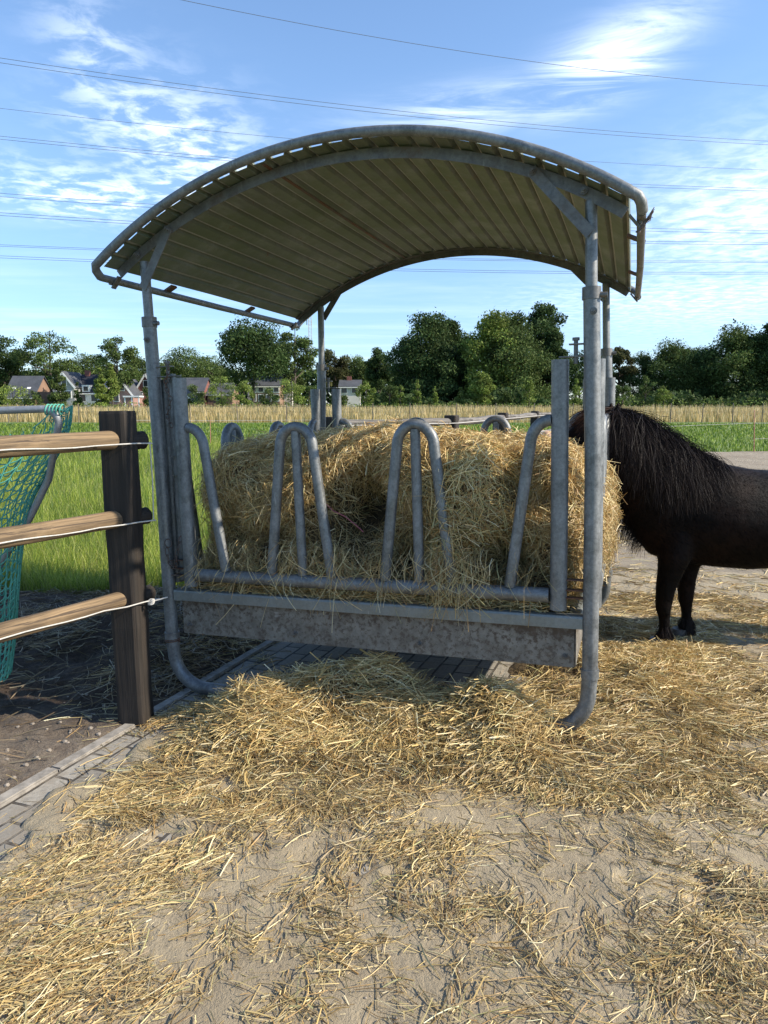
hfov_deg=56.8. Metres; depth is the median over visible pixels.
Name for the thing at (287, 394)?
house
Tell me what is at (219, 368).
tree
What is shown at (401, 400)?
young tree
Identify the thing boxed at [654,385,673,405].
young tree
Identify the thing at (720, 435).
ground
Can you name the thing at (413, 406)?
stake wire
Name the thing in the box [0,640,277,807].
kerb
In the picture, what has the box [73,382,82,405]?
young tree
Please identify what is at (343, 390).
window
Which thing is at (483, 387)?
young tree
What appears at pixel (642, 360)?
tree
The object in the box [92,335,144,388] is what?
tree
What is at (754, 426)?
fence pole
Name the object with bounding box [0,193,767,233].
power line
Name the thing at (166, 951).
sand
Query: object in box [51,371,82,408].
house
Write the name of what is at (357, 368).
tree
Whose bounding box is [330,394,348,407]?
young tree
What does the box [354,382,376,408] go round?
young tree
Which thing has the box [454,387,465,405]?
young tree
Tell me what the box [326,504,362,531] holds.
baling twine
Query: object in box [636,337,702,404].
tree
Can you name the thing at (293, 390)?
young tree
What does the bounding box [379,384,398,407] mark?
young tree
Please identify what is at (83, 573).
meadow grass
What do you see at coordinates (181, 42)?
sky
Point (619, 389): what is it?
young tree
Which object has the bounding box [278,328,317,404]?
tree
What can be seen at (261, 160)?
power line
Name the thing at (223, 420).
electric wire
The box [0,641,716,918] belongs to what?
brick paving
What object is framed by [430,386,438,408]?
young tree
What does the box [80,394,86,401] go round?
window
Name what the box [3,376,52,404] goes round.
house
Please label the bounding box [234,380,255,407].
young tree
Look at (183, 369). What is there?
tree
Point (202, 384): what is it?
house
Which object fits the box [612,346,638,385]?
tree
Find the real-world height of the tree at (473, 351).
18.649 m
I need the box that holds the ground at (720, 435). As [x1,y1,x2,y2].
[0,421,767,589]
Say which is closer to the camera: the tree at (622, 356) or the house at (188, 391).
the tree at (622, 356)
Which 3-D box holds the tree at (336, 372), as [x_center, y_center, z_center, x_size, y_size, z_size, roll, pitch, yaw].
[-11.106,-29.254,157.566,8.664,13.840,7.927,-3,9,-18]
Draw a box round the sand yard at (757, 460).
[612,451,767,574]
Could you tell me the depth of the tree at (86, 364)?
188.78 m
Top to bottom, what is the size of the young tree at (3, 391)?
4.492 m
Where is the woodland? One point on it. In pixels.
(311, 375)
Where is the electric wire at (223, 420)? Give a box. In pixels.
[137,420,263,420]
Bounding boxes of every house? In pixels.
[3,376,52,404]
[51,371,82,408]
[80,370,109,405]
[110,379,143,407]
[137,373,148,405]
[186,378,210,408]
[187,389,197,404]
[206,383,239,407]
[250,373,284,405]
[284,376,292,405]
[338,376,361,409]
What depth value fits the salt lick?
3.99 m
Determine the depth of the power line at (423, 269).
149.06 m
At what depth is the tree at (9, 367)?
160.47 m
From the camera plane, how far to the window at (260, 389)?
143.25 m
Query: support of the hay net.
hanging from the net rack
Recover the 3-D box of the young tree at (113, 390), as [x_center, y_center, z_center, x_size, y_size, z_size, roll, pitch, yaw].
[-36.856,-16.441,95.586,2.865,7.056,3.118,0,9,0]
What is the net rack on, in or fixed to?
attached to the wooden fence at (118, 439)
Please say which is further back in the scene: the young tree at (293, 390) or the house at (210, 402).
the house at (210, 402)
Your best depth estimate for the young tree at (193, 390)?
98.14 m
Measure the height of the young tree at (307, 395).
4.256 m
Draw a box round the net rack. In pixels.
[0,405,62,568]
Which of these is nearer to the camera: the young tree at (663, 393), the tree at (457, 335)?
the young tree at (663, 393)
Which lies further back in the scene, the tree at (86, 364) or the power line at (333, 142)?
the tree at (86, 364)
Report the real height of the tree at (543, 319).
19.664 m
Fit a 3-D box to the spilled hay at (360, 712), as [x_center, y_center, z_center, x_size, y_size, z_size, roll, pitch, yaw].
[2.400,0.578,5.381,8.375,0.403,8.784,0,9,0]
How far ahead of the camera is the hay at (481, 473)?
3.48 m
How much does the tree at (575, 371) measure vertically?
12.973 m
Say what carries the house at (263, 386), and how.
on the ground at (720, 435)
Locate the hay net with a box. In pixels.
[0,404,72,681]
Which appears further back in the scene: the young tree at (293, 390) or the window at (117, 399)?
the window at (117, 399)
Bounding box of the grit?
[120,667,767,1023]
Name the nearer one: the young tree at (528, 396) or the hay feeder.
the hay feeder
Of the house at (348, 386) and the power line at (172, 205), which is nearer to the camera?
the power line at (172, 205)
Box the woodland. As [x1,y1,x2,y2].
[0,368,442,408]
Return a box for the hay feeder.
[91,124,654,734]
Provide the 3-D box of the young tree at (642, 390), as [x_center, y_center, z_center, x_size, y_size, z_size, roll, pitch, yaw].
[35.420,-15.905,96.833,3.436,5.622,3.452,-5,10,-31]
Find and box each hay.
[0,532,767,1023]
[178,413,627,635]
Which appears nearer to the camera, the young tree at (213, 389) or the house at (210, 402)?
the young tree at (213, 389)
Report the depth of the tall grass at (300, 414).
66.12 m
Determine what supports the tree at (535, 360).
on the ground at (720, 435)
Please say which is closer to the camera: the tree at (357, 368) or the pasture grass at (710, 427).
the pasture grass at (710, 427)
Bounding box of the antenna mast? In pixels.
[306,316,312,384]
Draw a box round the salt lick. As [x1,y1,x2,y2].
[539,430,550,436]
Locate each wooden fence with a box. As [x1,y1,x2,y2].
[0,411,167,726]
[326,411,550,432]
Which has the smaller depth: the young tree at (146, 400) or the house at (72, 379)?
the young tree at (146, 400)
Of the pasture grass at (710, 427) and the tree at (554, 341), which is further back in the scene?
the tree at (554, 341)
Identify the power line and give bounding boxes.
[0,108,755,169]
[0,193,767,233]
[0,212,767,244]
[1,136,767,190]
[2,58,766,144]
[3,245,767,262]
[11,256,573,273]
[183,0,763,85]
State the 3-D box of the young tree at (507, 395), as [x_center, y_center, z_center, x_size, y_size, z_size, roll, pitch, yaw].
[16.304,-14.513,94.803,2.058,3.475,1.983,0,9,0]
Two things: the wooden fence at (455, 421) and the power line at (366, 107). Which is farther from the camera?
the power line at (366, 107)
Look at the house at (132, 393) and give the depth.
147.66 m
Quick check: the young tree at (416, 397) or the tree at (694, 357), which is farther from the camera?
the tree at (694, 357)
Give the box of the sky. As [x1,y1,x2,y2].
[0,0,767,404]
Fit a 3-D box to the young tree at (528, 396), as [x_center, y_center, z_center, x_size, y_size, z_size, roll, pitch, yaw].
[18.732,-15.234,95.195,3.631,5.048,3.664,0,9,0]
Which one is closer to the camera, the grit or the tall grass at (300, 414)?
the grit
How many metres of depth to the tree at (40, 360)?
155.30 m
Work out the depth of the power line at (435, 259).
159.11 m
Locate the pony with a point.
(690, 509)
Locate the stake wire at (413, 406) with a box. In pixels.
[0,406,767,406]
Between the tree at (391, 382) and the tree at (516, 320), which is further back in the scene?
the tree at (391, 382)
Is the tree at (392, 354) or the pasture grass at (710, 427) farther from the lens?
the tree at (392, 354)
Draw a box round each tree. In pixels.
[0,335,27,387]
[0,385,28,405]
[10,330,82,383]
[21,390,44,405]
[47,362,70,407]
[72,351,111,374]
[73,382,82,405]
[91,367,109,407]
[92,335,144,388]
[101,363,119,407]
[121,355,163,382]
[142,385,148,405]
[159,344,215,382]
[187,384,206,407]
[193,354,233,382]
[206,376,238,405]
[215,314,297,404]
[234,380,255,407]
[258,387,279,407]
[277,378,305,405]
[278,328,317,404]
[302,385,316,407]
[313,348,351,389]
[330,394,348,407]
[344,354,371,390]
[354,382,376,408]
[363,347,393,392]
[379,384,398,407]
[382,307,466,402]
[382,334,422,393]
[386,360,413,386]
[393,385,406,408]
[411,379,421,403]
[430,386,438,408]
[433,316,476,402]
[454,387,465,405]
[456,305,533,398]
[468,370,495,405]
[480,323,558,404]
[482,310,541,390]
[498,391,513,405]
[516,380,536,410]
[524,301,568,396]
[538,327,573,399]
[569,350,583,397]
[569,378,582,405]
[571,356,620,398]
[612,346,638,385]
[615,385,634,407]
[619,350,667,398]
[631,375,657,408]
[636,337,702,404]
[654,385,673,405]
[680,345,732,399]
[688,346,708,392]
[693,318,767,402]
[747,322,767,392]
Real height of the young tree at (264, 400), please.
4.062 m
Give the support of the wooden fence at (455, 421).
on the ground at (720, 435)
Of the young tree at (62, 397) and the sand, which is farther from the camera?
the young tree at (62, 397)
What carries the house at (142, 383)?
on the ground at (720, 435)
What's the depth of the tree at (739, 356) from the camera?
113.43 m
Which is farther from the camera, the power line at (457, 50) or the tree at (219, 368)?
the tree at (219, 368)
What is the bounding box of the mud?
[0,591,265,794]
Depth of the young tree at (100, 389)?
94.13 m
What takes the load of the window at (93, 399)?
in the house at (87, 378)
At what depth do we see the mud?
3.85 m
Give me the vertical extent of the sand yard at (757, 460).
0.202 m
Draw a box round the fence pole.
[754,410,754,443]
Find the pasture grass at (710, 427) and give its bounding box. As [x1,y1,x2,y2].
[0,422,767,451]
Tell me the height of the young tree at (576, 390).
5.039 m
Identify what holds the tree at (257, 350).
on the ground at (720, 435)
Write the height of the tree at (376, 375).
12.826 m
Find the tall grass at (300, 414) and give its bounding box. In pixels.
[0,402,767,422]
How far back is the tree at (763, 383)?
113.28 m
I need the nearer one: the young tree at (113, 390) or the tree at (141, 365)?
the young tree at (113, 390)
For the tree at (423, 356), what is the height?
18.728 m
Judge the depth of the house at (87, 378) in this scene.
147.26 m
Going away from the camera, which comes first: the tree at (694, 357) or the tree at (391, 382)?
the tree at (694, 357)
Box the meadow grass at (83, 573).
[0,435,251,594]
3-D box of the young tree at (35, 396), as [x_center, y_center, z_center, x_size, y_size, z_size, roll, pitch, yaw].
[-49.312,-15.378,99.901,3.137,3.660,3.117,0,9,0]
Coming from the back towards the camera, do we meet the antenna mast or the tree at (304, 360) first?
the antenna mast
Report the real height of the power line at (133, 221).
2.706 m
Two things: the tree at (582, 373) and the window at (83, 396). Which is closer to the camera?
the tree at (582, 373)
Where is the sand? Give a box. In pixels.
[0,571,767,1023]
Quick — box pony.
[569,403,767,641]
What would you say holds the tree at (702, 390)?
on the ground at (720, 435)
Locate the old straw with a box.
[0,582,263,763]
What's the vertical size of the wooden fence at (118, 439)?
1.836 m
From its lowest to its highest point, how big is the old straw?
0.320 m
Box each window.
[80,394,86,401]
[90,394,97,401]
[113,395,119,401]
[258,387,263,391]
[341,388,346,393]
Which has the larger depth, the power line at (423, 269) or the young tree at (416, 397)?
the power line at (423, 269)

